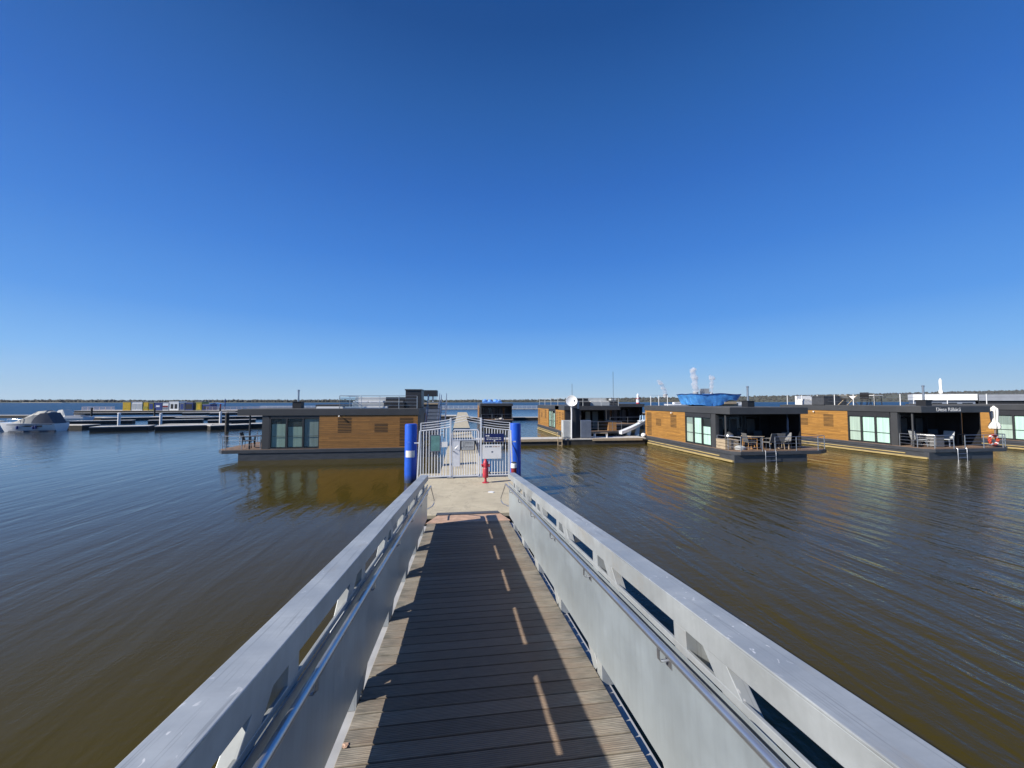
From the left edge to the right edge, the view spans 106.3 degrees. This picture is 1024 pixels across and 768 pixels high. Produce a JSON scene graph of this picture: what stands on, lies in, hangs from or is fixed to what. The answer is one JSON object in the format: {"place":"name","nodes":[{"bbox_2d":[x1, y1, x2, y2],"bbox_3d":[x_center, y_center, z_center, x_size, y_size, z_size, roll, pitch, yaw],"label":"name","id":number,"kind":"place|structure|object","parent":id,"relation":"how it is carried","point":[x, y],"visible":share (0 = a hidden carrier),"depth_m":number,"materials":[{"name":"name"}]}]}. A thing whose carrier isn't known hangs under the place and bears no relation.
{"place":"outdoors","nodes":[
{"label":"outdoors","id":0,"kind":"place"},
{"bbox_2d":[22,402,66,402],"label":"beach","id":1,"kind":"structure","parent":0,"point":[44,402],"depth_m":843.48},
{"bbox_2d":[436,393,446,437],"bbox_3d":[-5.840,2.515,32.030,0.650,3.595,4.144,0,-3,-8],"label":"stair","id":2,"kind":"object","parent":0,"point":[442,415],"visible":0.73,"depth_m":32.05,"materials":[{"name":"metal"}]},
{"bbox_2d":[0,402,1023,767],"bbox_3d":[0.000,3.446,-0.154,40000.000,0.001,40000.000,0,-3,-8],"label":"water","id":3,"kind":"structure","parent":0,"point":[150,580],"depth_m":8.48,"materials":[{"name":"liquid"}]},
{"bbox_2d":[0,415,29,417],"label":"pontoon","id":4,"kind":"object","parent":3,"relation":"on","point":[12,416],"visible":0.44,"depth_m":79.77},
{"bbox_2d":[0,410,69,431],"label":"motor yacht","id":5,"kind":"object","parent":3,"relation":"on","point":[46,421],"visible":0.95,"depth_m":43.40,"materials":[{"name":"plastic"}]},
{"bbox_2d":[57,409,94,420],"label":"sport boat","id":6,"kind":"object","parent":3,"relation":"on","point":[68,415],"visible":0.62,"depth_m":66.91,"materials":[{"name":"white plastic"}]},
{"bbox_2d":[68,424,100,429],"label":"pontoon","id":7,"kind":"object","parent":3,"relation":"on","point":[78,426],"visible":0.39,"depth_m":46.74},
{"bbox_2d":[69,420,135,423],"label":"pontoon","id":8,"kind":"object","parent":3,"relation":"on","point":[102,422],"visible":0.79,"depth_m":57.76,"materials":[{"name":"concrete"}]},
{"bbox_2d":[117,413,120,425],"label":"marina pile","id":9,"kind":"object","parent":3,"relation":"in","point":[119,420],"visible":0.87,"depth_m":51.62,"materials":[{"name":"white paint"}]},
{"bbox_2d":[89,425,154,431],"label":"pontoon","id":10,"kind":"object","parent":3,"relation":"on","point":[122,428],"visible":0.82,"depth_m":44.38,"materials":[{"name":"concrete"}]},
{"bbox_2d":[101,417,158,419],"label":"pontoon","id":11,"kind":"object","parent":3,"relation":"on","point":[133,418],"visible":0.54,"depth_m":68.84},
{"bbox_2d":[73,412,200,414],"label":"pontoon","id":12,"kind":"object","parent":3,"relation":"on","point":[138,413],"visible":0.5,"depth_m":98.52,"materials":[{"name":"concrete"}]},
{"bbox_2d":[74,410,236,412],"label":"pontoon","id":13,"kind":"object","parent":3,"relation":"on","point":[101,411],"visible":0.43,"depth_m":114.02,"materials":[{"name":"concrete"}]},
{"bbox_2d":[82,407,114,409],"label":"railing fence","id":14,"kind":"object","parent":13,"relation":"on","point":[99,409],"visible":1,"depth_m":113.85,"materials":[{"name":"metal"}]},
{"bbox_2d":[123,402,130,409],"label":"floating cabin","id":15,"kind":"object","parent":13,"relation":"on","point":[126,405],"visible":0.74,"depth_m":114.12,"materials":[{"name":"yellow paint"}]},
{"bbox_2d":[131,402,142,409],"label":"floating cabin","id":16,"kind":"object","parent":13,"relation":"on","point":[136,405],"visible":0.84,"depth_m":114.46,"materials":[{"name":"white paint"}]},
{"bbox_2d":[143,402,153,409],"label":"floating cabin","id":17,"kind":"object","parent":13,"relation":"on","point":[145,405],"visible":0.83,"depth_m":114.78,"materials":[{"name":"yellow paint"}]},
{"bbox_2d":[154,402,168,409],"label":"floating cabin","id":18,"kind":"object","parent":13,"relation":"on","point":[157,405],"visible":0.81,"depth_m":115.22,"materials":[{"name":"blue paint"}]},
{"bbox_2d":[162,403,168,409],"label":"floating cabin","id":19,"kind":"object","parent":13,"relation":"on","point":[165,406],"visible":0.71,"depth_m":115.46,"materials":[{"name":"white paint"}]},
{"bbox_2d":[169,401,186,409],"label":"floating cabin","id":20,"kind":"object","parent":13,"relation":"on","point":[173,405],"visible":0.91,"depth_m":115.80,"materials":[{"name":"white paint"}]},
{"bbox_2d":[179,403,184,409],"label":"floating cabin","id":21,"kind":"object","parent":13,"relation":"on","point":[181,406],"visible":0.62,"depth_m":116.05,"materials":[{"name":"blue paint"}]},
{"bbox_2d":[185,402,195,409],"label":"floating cabin","id":22,"kind":"object","parent":13,"relation":"on","point":[190,405],"visible":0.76,"depth_m":116.34,"materials":[{"name":"blue paint"}]},
{"bbox_2d":[196,402,208,409],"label":"floating cabin","id":23,"kind":"object","parent":13,"relation":"on","point":[198,405],"visible":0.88,"depth_m":116.70,"materials":[{"name":"yellow paint"}]},
{"bbox_2d":[202,404,216,409],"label":"floating cabin","id":24,"kind":"object","parent":13,"relation":"on","point":[209,406],"visible":0.79,"depth_m":117.04,"materials":[{"name":"blue paint"}]},
{"bbox_2d":[147,419,203,423],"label":"pontoon","id":25,"kind":"object","parent":3,"relation":"on","point":[178,421],"visible":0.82,"depth_m":60.46,"materials":[{"name":"concrete"}]},
{"bbox_2d":[150,416,208,418],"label":"pontoon","id":26,"kind":"object","parent":3,"relation":"on","point":[168,417],"visible":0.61,"depth_m":73.66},
{"bbox_2d":[154,424,211,430],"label":"pontoon","id":27,"kind":"object","parent":3,"relation":"on","point":[180,427],"visible":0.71,"depth_m":45.87,"materials":[{"name":"concrete"}]},
{"bbox_2d":[160,423,230,424],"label":"pontoon","id":28,"kind":"object","parent":3,"relation":"on","point":[196,423],"visible":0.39,"depth_m":49.00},
{"bbox_2d":[182,412,225,414],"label":"pontoon","id":29,"kind":"object","parent":3,"relation":"on","point":[204,413],"visible":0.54,"depth_m":96.97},
{"bbox_2d":[175,416,235,419],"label":"pontoon","id":30,"kind":"object","parent":3,"relation":"on","point":[217,418],"visible":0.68,"depth_m":70.64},
{"bbox_2d":[210,412,236,414],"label":"pontoon","id":31,"kind":"object","parent":3,"relation":"on","point":[233,413],"visible":0.29,"depth_m":96.67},
{"bbox_2d":[225,412,229,430],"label":"marina pile","id":32,"kind":"object","parent":3,"relation":"in","point":[227,421],"visible":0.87,"depth_m":43.97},
{"bbox_2d":[207,423,248,429],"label":"pontoon","id":33,"kind":"object","parent":3,"relation":"on","point":[231,426],"visible":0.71,"depth_m":47.17,"materials":[{"name":"concrete"}]},
{"bbox_2d":[207,419,255,422],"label":"pontoon","id":34,"kind":"object","parent":3,"relation":"on","point":[235,421],"visible":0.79,"depth_m":60.66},
{"bbox_2d":[246,416,261,418],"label":"pontoon","id":35,"kind":"object","parent":3,"relation":"on","point":[256,417],"visible":0.29,"depth_m":74.02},
{"bbox_2d":[248,423,261,427],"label":"pontoon","id":36,"kind":"object","parent":3,"relation":"on","point":[256,425],"visible":0.07,"depth_m":49.86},
{"bbox_2d":[219,389,425,460],"bbox_3d":[-11.725,2.713,25.259,11.450,4.740,5.159,0,-3,-8],"label":"houseboat","id":37,"kind":"object","parent":3,"relation":"on","point":[297,431],"visible":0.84,"depth_m":22.97,"materials":[{"name":"brown wood"}]},
{"bbox_2d":[240,432,254,447],"bbox_3d":[-15.967,3.374,23.159,0.646,0.942,0.574,1,-3,-18],"label":"chair","id":38,"kind":"object","parent":37,"relation":"on","point":[243,437],"visible":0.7,"depth_m":22.98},
{"bbox_2d":[248,435,261,446],"bbox_3d":[-15.314,3.477,23.200,0.800,0.742,0.700,0,-3,-8],"label":"table","id":39,"kind":"object","parent":37,"relation":"on","point":[255,436],"visible":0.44,"depth_m":23.13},
{"bbox_2d":[269,415,318,448],"bbox_3d":[-12.869,2.847,22.741,2.780,1.950,0.112,0,-3,-8],"label":"window frame","id":40,"kind":"structure","parent":37,"relation":"in","point":[295,437],"depth_m":22.75,"materials":[{"name":"clear glass"}]},
{"bbox_2d":[317,406,387,408],"bbox_3d":[-9.786,1.448,23.634,4.150,0.118,0.280,0,-3,-8],"label":"white board","id":41,"kind":"object","parent":37,"relation":"on","point":[350,407],"visible":0.91,"depth_m":23.48,"materials":[{"name":"paint"}]},
{"bbox_2d":[352,397,385,406],"bbox_3d":[-9.459,1.234,25.546,2.000,0.720,0.900,0,-3,-8],"label":"lounge sofa","id":42,"kind":"object","parent":37,"relation":"on","point":[367,402],"visible":0.75,"depth_m":25.18,"materials":[{"name":"white paint"}]},
{"bbox_2d":[384,397,405,407],"bbox_3d":[-7.721,1.227,25.374,1.300,0.720,0.800,0,-3,-8],"label":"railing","id":43,"kind":"object","parent":37,"relation":"on","point":[394,402],"visible":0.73,"depth_m":25.03,"materials":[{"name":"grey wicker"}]},
{"bbox_2d":[316,390,439,438],"bbox_3d":[-12.572,3.088,35.974,11.400,4.950,5.080,0,-3,-8],"label":"houseboat","id":44,"kind":"object","parent":3,"relation":"on","point":[432,393],"visible":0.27,"depth_m":34.19,"materials":[{"name":"black metal"}]},
{"bbox_2d":[427,409,437,432],"bbox_3d":[-7.113,3.283,34.177,0.951,2.080,0.018,0,-3,-8],"label":"stern door","id":45,"kind":"structure","parent":44,"relation":"in","point":[430,415],"depth_m":34.18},
{"bbox_2d":[424,395,441,443],"bbox_3d":[-5.190,2.336,25.257,0.950,3.342,3.344,0,-3,-8],"label":"stair","id":46,"kind":"object","parent":44,"relation":"attached to","point":[439,419],"visible":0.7,"depth_m":25.58,"materials":[{"name":"metal"}]},
{"bbox_2d":[266,406,537,409],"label":"railed pier","id":47,"kind":"structure","parent":3,"relation":"in","point":[476,407],"depth_m":155.74,"materials":[{"name":"white paint"}]},
{"bbox_2d":[404,424,416,482],"bbox_3d":[-4.335,3.451,16.433,0.520,3.475,0.524,0,-3,-8],"label":"mooring pile","id":48,"kind":"object","parent":3,"relation":"in","point":[410,468],"visible":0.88,"depth_m":16.24,"materials":[{"name":"blue metal"}]},
{"bbox_2d":[441,415,455,418],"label":"pontoon","id":49,"kind":"object","parent":3,"relation":"on","point":[450,416],"visible":0.21,"depth_m":75.90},
{"bbox_2d":[441,412,482,472],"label":"pier","id":50,"kind":"structure","parent":3,"relation":"in","point":[462,425],"depth_m":21.13,"materials":[{"name":"concrete"}]},
{"bbox_2d":[408,472,521,535],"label":"landing platform","id":51,"kind":"structure","parent":3,"relation":"on","point":[464,494],"depth_m":11.54,"materials":[{"name":"concrete"}]},
{"bbox_2d":[414,415,515,478],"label":"gate","id":52,"kind":"structure","parent":51,"relation":"on","point":[489,451],"depth_m":14.08,"materials":[{"name":"metal"}]},
{"bbox_2d":[452,429,478,476],"bbox_3d":[-1.699,2.524,14.061,1.002,1.716,0.132,0,-3,-8],"label":"door","id":53,"kind":"structure","parent":52,"relation":"in","point":[455,442],"depth_m":14.06,"materials":[{"name":"white paint"}]},
{"bbox_2d":[481,459,489,482],"bbox_3d":[-0.910,2.986,13.226,0.320,0.817,0.229,0,-3,-8],"label":"hydrant","id":54,"kind":"object","parent":51,"relation":"on","point":[485,465],"visible":1,"depth_m":13.16,"materials":[{"name":"metal"}]},
{"bbox_2d":[511,462,516,473],"bbox_3d":[0.068,3.204,13.751,0.224,0.830,0.224,0,-3,-8],"label":"bollard","id":55,"kind":"object","parent":51,"relation":"on","point":[513,467],"visible":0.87,"depth_m":13.68,"materials":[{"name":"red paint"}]},
{"bbox_2d":[115,473,964,767],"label":"gangway","id":56,"kind":"object","parent":51,"relation":"on","point":[453,641],"visible":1,"depth_m":2.43,"materials":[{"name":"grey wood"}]},
{"bbox_2d":[477,403,513,423],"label":"houseboat","id":57,"kind":"object","parent":3,"relation":"on","point":[492,412],"visible":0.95,"depth_m":61.23,"materials":[{"name":"black wood"}]},
{"bbox_2d":[482,399,501,402],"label":"roof cover","id":58,"kind":"object","parent":57,"relation":"on","point":[490,401],"visible":0.91,"depth_m":61.12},
{"bbox_2d":[467,417,537,419],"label":"pontoon","id":59,"kind":"object","parent":3,"relation":"on","point":[523,418],"visible":0.29,"depth_m":70.69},
{"bbox_2d":[510,423,520,475],"bbox_3d":[0.122,3.477,17.009,0.550,3.475,0.558,0,-3,-8],"label":"mooring pile","id":60,"kind":"object","parent":3,"relation":"in","point":[515,428],"visible":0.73,"depth_m":16.84,"materials":[{"name":"blue metal"}]},
{"bbox_2d":[475,436,645,445],"bbox_3d":[3.870,4.741,30.987,13.900,0.800,1.630,0,-3,-8],"label":"cross pontoon","id":61,"kind":"object","parent":3,"relation":"on","point":[531,441],"visible":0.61,"depth_m":30.46,"materials":[{"name":"concrete"}]},
{"bbox_2d":[561,420,572,437],"bbox_3d":[4.404,3.622,30.813,0.760,1.420,0.615,0,-3,-8],"label":"service cabinet","id":62,"kind":"object","parent":61,"relation":"on","point":[566,428],"visible":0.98,"depth_m":30.52,"materials":[{"name":"grey metal"}]},
{"bbox_2d":[566,395,578,438],"bbox_3d":[4.865,2.597,30.244,1.068,3.419,0.805,0,-3,-8],"label":"satellite dish","id":63,"kind":"object","parent":61,"relation":"on","point":[571,400],"visible":1,"depth_m":30.53,"materials":[{"name":"white paint"}]},
{"bbox_2d":[572,408,579,437],"bbox_3d":[5.113,3.132,31.038,0.600,2.420,0.660,0,-3,-8],"label":"tall cabinet","id":64,"kind":"object","parent":61,"relation":"on","point":[576,422],"visible":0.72,"depth_m":30.74,"materials":[{"name":"metal"}]},
{"bbox_2d":[580,420,590,437],"bbox_3d":[5.891,3.621,31.012,0.880,1.400,0.615,0,-3,-8],"label":"service cabinet","id":65,"kind":"object","parent":61,"relation":"on","point":[585,428],"visible":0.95,"depth_m":30.71,"materials":[{"name":"metal"}]},
{"bbox_2d":[619,415,644,435],"bbox_3d":[10.539,3.575,33.156,2.480,1.802,0.680,0,-3,-8],"label":"water slide","id":66,"kind":"object","parent":61,"relation":"on","point":[629,429],"visible":0.87,"depth_m":33.04,"materials":[{"name":"white plastic"}]},
{"bbox_2d":[537,398,621,436],"bbox_3d":[6.787,2.442,42.224,5.780,6.800,12.650,0,-3,-8],"label":"houseboat","id":67,"kind":"object","parent":3,"relation":"on","point":[550,417],"visible":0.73,"depth_m":38.80,"materials":[{"name":"black wood"}]},
{"bbox_2d":[549,409,554,427],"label":"window frame","id":68,"kind":"structure","parent":67,"relation":"in","point":[550,410],"depth_m":41.27,"materials":[{"name":"white glass"}]},
{"bbox_2d":[575,398,589,405],"bbox_3d":[6.720,1.754,37.373,1.600,0.720,0.800,0,-3,-8],"label":"lounge sofa","id":69,"kind":"object","parent":67,"relation":"on","point":[584,402],"visible":0.66,"depth_m":37.04,"materials":[{"name":"grey wicker"}]},
{"bbox_2d":[588,398,609,405],"bbox_3d":[8.478,1.774,37.809,2.000,0.720,0.900,0,-3,-8],"label":"lounge sofa","id":70,"kind":"object","parent":67,"relation":"on","point":[596,402],"visible":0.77,"depth_m":37.44,"materials":[{"name":"beige fabric"}]},
{"bbox_2d":[605,398,644,428],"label":"houseboat","id":71,"kind":"object","parent":3,"relation":"on","point":[627,415],"visible":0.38,"depth_m":50.93,"materials":[{"name":"black"}]},
{"bbox_2d":[644,386,826,462],"bbox_3d":[14.738,2.786,27.108,6.299,4.960,10.756,0,-3,-8],"label":"houseboat","id":72,"kind":"object","parent":3,"relation":"on","point":[698,430],"visible":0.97,"depth_m":24.47,"materials":[{"name":"brown wood"}]},
{"bbox_2d":[685,412,711,446],"bbox_3d":[12.097,2.895,24.920,0.112,2.050,2.780,0,-3,-8],"label":"window frame","id":73,"kind":"structure","parent":72,"relation":"in","point":[697,432],"depth_m":24.95,"materials":[{"name":"clear glass"}]},
{"bbox_2d":[676,393,740,405],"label":"tarp pool","id":74,"kind":"structure","parent":72,"relation":"on","point":[715,399],"depth_m":27.04,"materials":[{"name":"blue paint"}]},
{"bbox_2d":[716,438,738,448],"bbox_3d":[12.718,3.528,22.693,0.860,0.550,0.820,0,-3,-8],"label":"crate","id":75,"kind":"object","parent":72,"relation":"on","point":[722,443],"visible":0.91,"depth_m":22.34,"materials":[{"name":"wood"}]},
{"bbox_2d":[734,445,745,449],"bbox_3d":[13.246,3.688,22.353,0.660,0.240,0.643,0,-3,-8],"label":"planter bowl","id":76,"kind":"object","parent":72,"relation":"on","point":[742,447],"visible":0.9,"depth_m":22.12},
{"bbox_2d":[736,431,750,446],"bbox_3d":[14.277,3.400,23.719,0.574,0.942,0.646,0,-3,-8],"label":"chair","id":77,"kind":"object","parent":72,"relation":"on","point":[738,434],"visible":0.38,"depth_m":23.93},
{"bbox_2d":[741,433,757,449],"bbox_3d":[13.843,3.341,22.407,0.646,0.942,0.574,0,-3,2],"label":"chair","id":78,"kind":"object","parent":72,"relation":"on","point":[745,435],"visible":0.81,"depth_m":22.20,"materials":[{"name":"grey wicker"}]},
{"bbox_2d":[741,435,764,448],"bbox_3d":[14.340,3.461,22.862,0.900,0.742,0.800,0,-3,-8],"label":"table","id":79,"kind":"object","parent":72,"relation":"on","point":[754,439],"visible":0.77,"depth_m":22.55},
{"bbox_2d":[753,431,767,446],"bbox_3d":[15.553,3.416,24.089,0.574,0.942,0.646,0,-3,7],"label":"chair","id":80,"kind":"object","parent":72,"relation":"on","point":[758,433],"visible":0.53,"depth_m":24.30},
{"bbox_2d":[760,433,776,448],"bbox_3d":[14.934,3.338,22.340,0.574,0.942,0.646,1,-3,-28],"label":"chair","id":81,"kind":"object","parent":72,"relation":"on","point":[771,438],"visible":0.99,"depth_m":22.16,"materials":[{"name":"grey wicker"}]},
{"bbox_2d":[770,433,785,448],"bbox_3d":[15.564,3.344,22.472,0.574,0.942,0.646,0,-3,2],"label":"chair","id":82,"kind":"object","parent":72,"relation":"on","point":[780,437],"visible":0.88,"depth_m":22.23,"materials":[{"name":"fabric"}]},
{"bbox_2d":[778,432,791,448],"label":"chair","id":83,"kind":"object","parent":72,"relation":"on","point":[787,439],"visible":0.62,"depth_m":22.84,"materials":[{"name":"fabric"}]},
{"bbox_2d":[786,417,788,444],"bbox_3d":[16.541,2.913,23.029,0.120,1.850,0.114,0,-3,-8],"label":"parasol","id":84,"kind":"object","parent":72,"relation":"on","point":[787,424],"visible":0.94,"depth_m":23.01,"materials":[{"name":"fabric"}]},
{"bbox_2d":[780,385,1007,459],"bbox_3d":[26.891,2.798,28.273,6.299,5.040,10.756,0,-3,-8],"label":"houseboat","id":85,"kind":"object","parent":3,"relation":"on","point":[880,429],"visible":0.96,"depth_m":25.58,"materials":[{"name":"brown wood"}]},
{"bbox_2d":[795,396,811,404],"bbox_3d":[24.674,1.368,32.109,1.600,0.720,0.700,0,-3,-8],"label":"lounge sofa","id":86,"kind":"object","parent":85,"relation":"on","point":[804,398],"visible":0.65,"depth_m":32.08,"materials":[{"name":"fabric"}]},
{"bbox_2d":[811,396,846,404],"bbox_3d":[24.667,1.289,29.890,2.100,0.680,1.100,0,-3,-8],"label":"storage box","id":87,"kind":"object","parent":85,"relation":"on","point":[820,400],"visible":0.73,"depth_m":29.43,"materials":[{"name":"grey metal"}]},
{"bbox_2d":[838,395,857,404],"bbox_3d":[24.951,1.197,28.518,1.128,0.781,0.645,1,-3,-16],"label":"deckchair","id":88,"kind":"object","parent":85,"relation":"on","point":[843,397],"visible":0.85,"depth_m":28.42,"materials":[{"name":"beige fabric"}]},
{"bbox_2d":[860,392,871,404],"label":"chair","id":89,"kind":"object","parent":85,"relation":"on","point":[863,395],"visible":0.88,"depth_m":28.57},
{"bbox_2d":[847,411,891,444],"bbox_3d":[24.249,2.917,26.085,0.112,2.110,2.780,0,-3,-8],"label":"window frame","id":90,"kind":"structure","parent":85,"relation":"in","point":[877,427],"depth_m":26.06,"materials":[{"name":"clear glass"}]},
{"bbox_2d":[908,431,927,446],"bbox_3d":[25.293,3.409,23.939,0.647,0.942,0.574,-1,-3,12],"label":"chair","id":91,"kind":"object","parent":85,"relation":"on","point":[910,433],"visible":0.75,"depth_m":23.93,"materials":[{"name":"metal"}]},
{"bbox_2d":[911,433,933,445],"bbox_3d":[26.087,3.531,24.425,0.900,0.742,0.700,0,-3,-8],"label":"table","id":92,"kind":"object","parent":85,"relation":"on","point":[921,434],"visible":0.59,"depth_m":24.12,"materials":[{"name":"white"}]},
{"bbox_2d":[925,435,944,446],"bbox_3d":[26.086,3.517,23.668,0.660,0.700,0.560,0,-3,-8],"label":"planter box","id":93,"kind":"object","parent":85,"relation":"on","point":[940,442],"visible":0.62,"depth_m":23.45,"materials":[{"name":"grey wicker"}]},
{"bbox_2d":[927,429,944,444],"bbox_3d":[27.826,3.466,25.212,0.574,0.942,0.646,-1,-3,22],"label":"chair","id":94,"kind":"object","parent":85,"relation":"on","point":[933,431],"visible":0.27,"depth_m":25.44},
{"bbox_2d":[943,431,954,446],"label":"chair","id":95,"kind":"object","parent":85,"relation":"on","point":[948,432],"visible":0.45,"depth_m":24.03,"materials":[{"name":"metal"}]},
{"bbox_2d":[950,433,965,445],"bbox_3d":[28.307,3.531,24.418,0.600,0.742,0.500,0,-3,-8],"label":"table","id":96,"kind":"object","parent":85,"relation":"on","point":[957,441],"visible":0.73,"depth_m":24.25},
{"bbox_2d":[988,434,999,445],"bbox_3d":[29.305,3.419,23.364,0.742,0.742,0.178,0,-3,-8],"label":"lifebuoy","id":97,"kind":"object","parent":85,"relation":"attached to","point":[991,436],"visible":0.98,"depth_m":23.32,"materials":[{"name":"orange plastic"}]},
{"bbox_2d":[988,406,1001,446],"bbox_3d":[30.091,2.618,23.939,0.560,2.520,0.560,0,-3,-8],"label":"parasol","id":98,"kind":"object","parent":85,"relation":"on","point":[994,423],"visible":0.91,"depth_m":23.86,"materials":[{"name":"fabric"}]},
{"bbox_2d":[908,394,977,403],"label":"floating hall","id":99,"kind":"structure","parent":3,"relation":"on","point":[962,398],"depth_m":67.58,"materials":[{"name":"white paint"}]},
{"bbox_2d":[939,378,942,393],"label":"parasol","id":100,"kind":"object","parent":99,"relation":"on","point":[940,387],"visible":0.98,"depth_m":70.57,"materials":[{"name":"fabric"}]},
{"bbox_2d":[905,393,1023,449],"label":"houseboat","id":101,"kind":"object","parent":3,"relation":"on","point":[1011,419],"visible":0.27,"depth_m":28.12,"materials":[{"name":"black wood"}]},
{"bbox_2d":[996,410,1023,440],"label":"window frame","id":102,"kind":"structure","parent":101,"relation":"in","point":[1015,431],"depth_m":27.84,"materials":[{"name":"clear glass"}]},
{"bbox_2d":[975,394,1023,403],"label":"floating hall","id":103,"kind":"structure","parent":3,"relation":"on","point":[1005,398],"depth_m":64.03,"materials":[{"name":"metal"}]},
{"bbox_2d":[0,390,1023,402],"bbox_3d":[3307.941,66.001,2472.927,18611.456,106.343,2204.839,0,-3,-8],"label":"hills","id":104,"kind":"structure","parent":0,"point":[883,399],"depth_m":1559.68,"materials":[{"name":"green plant"}]},
{"bbox_2d":[0,389,1023,401],"bbox_3d":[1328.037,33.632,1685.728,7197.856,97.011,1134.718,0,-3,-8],"label":"woodland","id":105,"kind":"object","parent":104,"relation":"on","point":[647,399],"visible":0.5,"depth_m":1310.97,"materials":[{"name":"green plant"}]},
{"bbox_2d":[700,389,711,393],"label":"power station","id":106,"kind":"object","parent":104,"relation":"on","point":[704,391],"visible":0.36,"depth_m":2706.20,"materials":[{"name":"grey concrete"}]},
{"bbox_2d":[0,0,1023,399],"label":"sky","id":107,"kind":"structure","parent":0,"point":[200,199],"materials":[{"name":"blue"}]},
{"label":"pontoon","id":108,"kind":"object","parent":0,"visible":0},
{"bbox_2d":[206,406,291,410],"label":"railing fence","id":109,"kind":"object","parent":108,"relation":"on","point":[259,407],"visible":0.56,"depth_m":117.33,"materials":[{"name":"metal"}]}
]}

